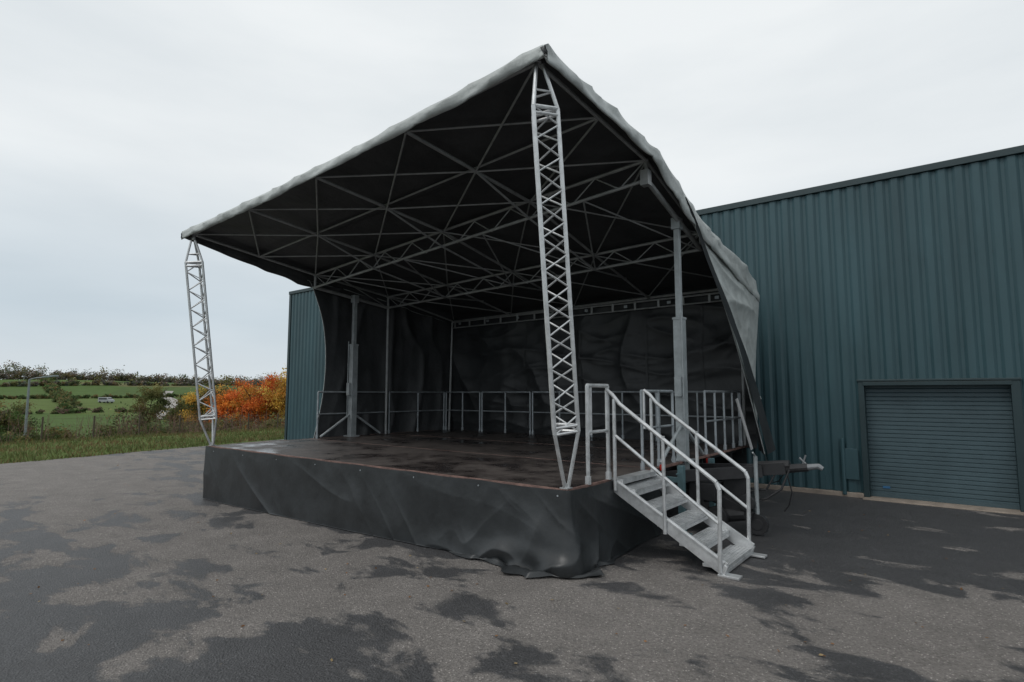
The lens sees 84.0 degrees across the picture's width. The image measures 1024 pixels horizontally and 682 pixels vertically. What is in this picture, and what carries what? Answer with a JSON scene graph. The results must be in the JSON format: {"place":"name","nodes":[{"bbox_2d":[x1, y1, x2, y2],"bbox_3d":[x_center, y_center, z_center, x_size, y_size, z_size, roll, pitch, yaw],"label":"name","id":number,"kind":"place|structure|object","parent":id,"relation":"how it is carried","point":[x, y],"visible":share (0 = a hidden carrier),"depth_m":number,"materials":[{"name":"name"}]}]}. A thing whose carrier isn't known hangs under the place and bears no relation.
{"place":"outdoors","nodes":[
{"label":"outdoors","id":0,"kind":"place"},
{"bbox_2d":[0,380,284,463],"bbox_3d":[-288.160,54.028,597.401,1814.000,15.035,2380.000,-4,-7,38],"label":"ground","id":1,"kind":"structure","parent":0,"point":[48,406],"depth_m":153.45,"materials":[{"name":"green plant"}]},
{"bbox_2d":[0,398,45,436],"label":"hawthorn tree","id":2,"kind":"object","parent":1,"relation":"on","point":[13,417],"visible":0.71,"depth_m":49.31,"materials":[{"name":"green plant"}]},
{"bbox_2d":[23,375,58,435],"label":"street lamp","id":3,"kind":"object","parent":1,"relation":"on","point":[27,402],"visible":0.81,"depth_m":41.75,"materials":[{"name":"metal"}]},
{"bbox_2d":[98,397,114,402],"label":"parked van","id":4,"kind":"object","parent":1,"relation":"on","point":[105,399],"visible":0.98,"depth_m":173.35,"materials":[{"name":"paint"}]},
{"bbox_2d":[0,414,278,439],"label":"wire fence","id":5,"kind":"object","parent":1,"relation":"on","point":[179,416],"visible":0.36,"depth_m":28.29,"materials":[{"name":"grey metal"}]},
{"bbox_2d":[0,360,284,428],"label":"distant trees","id":6,"kind":"object","parent":1,"relation":"on","point":[68,403],"visible":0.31,"depth_m":307.76,"materials":[{"name":"green plant"}]},
{"bbox_2d":[0,402,284,443],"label":"hedge","id":7,"kind":"object","parent":1,"relation":"on","point":[60,435],"visible":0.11,"depth_m":31.63,"materials":[{"name":"green plant"}]},
{"bbox_2d":[0,404,284,442],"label":"bare shrub","id":8,"kind":"object","parent":1,"relation":"on","point":[123,429],"visible":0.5,"depth_m":31.46,"materials":[{"name":"brown plant"}]},
{"bbox_2d":[128,382,171,427],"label":"field maple tree","id":9,"kind":"object","parent":1,"relation":"on","point":[153,394],"visible":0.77,"depth_m":61.62,"materials":[{"name":"green plant"}]},
{"bbox_2d":[159,396,201,427],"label":"field maple tree","id":10,"kind":"object","parent":1,"relation":"on","point":[177,410],"visible":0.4,"depth_m":57.87,"materials":[{"name":"green plant"}]},
{"bbox_2d":[176,383,230,430],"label":"autumn tree","id":11,"kind":"object","parent":1,"relation":"on","point":[191,401],"visible":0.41,"depth_m":53.59,"materials":[{"name":"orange plant"}]},
{"bbox_2d":[204,389,246,429],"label":"autumn tree","id":12,"kind":"object","parent":1,"relation":"on","point":[224,405],"visible":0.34,"depth_m":50.40,"materials":[{"name":"orange plant"}]},
{"bbox_2d":[204,374,254,425],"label":"autumn tree","id":13,"kind":"object","parent":1,"relation":"on","point":[237,385],"visible":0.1,"depth_m":53.13,"materials":[{"name":"orange plant"}]},
{"bbox_2d":[223,380,275,429],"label":"autumn tree","id":14,"kind":"object","parent":1,"relation":"on","point":[239,404],"visible":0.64,"depth_m":50.16,"materials":[{"name":"orange plant"}]},
{"bbox_2d":[244,368,286,425],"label":"autumn tree","id":15,"kind":"object","parent":1,"relation":"on","point":[270,389],"visible":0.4,"depth_m":49.97,"materials":[{"name":"orange plant"}]},
{"bbox_2d":[266,368,286,421],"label":"autumn tree","id":16,"kind":"object","parent":1,"relation":"on","point":[281,397],"visible":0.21,"depth_m":48.94,"materials":[{"name":"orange plant"}]},
{"bbox_2d":[0,427,284,463],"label":"verge grass","id":17,"kind":"structure","parent":0,"point":[199,441],"depth_m":22.87,"materials":[{"name":"green plant"}]},
{"bbox_2d":[156,391,177,417],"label":"field path","id":18,"kind":"structure","parent":0,"point":[172,400],"depth_m":179.94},
{"bbox_2d":[0,439,1023,681],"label":"tarmac","id":19,"kind":"structure","parent":0,"point":[139,603],"depth_m":5.41,"materials":[{"name":"grey asphalt"}]},
{"bbox_2d":[181,44,823,577],"bbox_3d":[-0.069,0.185,10.763,10.416,5.719,7.748,-4,-7,38],"label":"mobile stage","id":20,"kind":"object","parent":19,"relation":"on","point":[513,270],"visible":0.98,"depth_m":10.25,"materials":[{"name":"black fabric"}]},
{"bbox_2d":[30,465,988,663],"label":"fallen leaves","id":21,"kind":"object","parent":19,"relation":"on","point":[820,654],"visible":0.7,"depth_m":5.20,"materials":[{"name":"brown plant"}]},
{"bbox_2d":[605,389,766,579],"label":"metal staircase","id":22,"kind":"structure","parent":19,"relation":"on","point":[724,562],"depth_m":6.69,"materials":[{"name":"metal"}]},
{"bbox_2d":[750,483,1023,514],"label":"plinth","id":23,"kind":"structure","parent":19,"relation":"on","point":[904,501],"depth_m":10.77,"materials":[{"name":"concrete"}]},
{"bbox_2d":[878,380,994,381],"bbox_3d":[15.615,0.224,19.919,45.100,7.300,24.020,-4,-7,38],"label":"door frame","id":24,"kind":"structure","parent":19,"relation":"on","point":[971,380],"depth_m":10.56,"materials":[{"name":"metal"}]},
{"bbox_2d":[284,145,1023,511],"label":"trim","id":25,"kind":"structure","parent":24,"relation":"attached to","point":[1012,383],"depth_m":11.10,"materials":[{"name":"teal metal"}]},
{"bbox_2d":[287,154,1023,492],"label":"wall cladding","id":26,"kind":"structure","parent":25,"relation":"attached to","point":[954,284],"depth_m":11.44,"materials":[{"name":"teal metal"}]},
{"bbox_2d":[840,438,859,494],"bbox_3d":[6.712,2.494,11.301,0.299,1.100,0.099,-4,-7,38],"label":"service box","id":27,"kind":"object","parent":26,"relation":"attached to","point":[849,464],"visible":1,"depth_m":11.30,"materials":[{"name":"teal metal"}]},
{"bbox_2d":[304,165,1023,472],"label":"cladding screws","id":28,"kind":"object","parent":25,"relation":"attached to","point":[848,267],"visible":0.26,"depth_m":11.30,"materials":[{"name":"grey metal"}]},
{"bbox_2d":[865,385,1019,509],"bbox_3d":[7.986,1.911,10.693,2.200,2.190,0.050,-4,-7,38],"label":"roller door","id":29,"kind":"structure","parent":25,"relation":"attached to","point":[953,444],"depth_m":10.63,"materials":[{"name":"paint"}]},
{"bbox_2d":[0,0,1023,381],"label":"sky","id":30,"kind":"structure","parent":0,"point":[127,126],"materials":[{"name":"white"}]}
]}

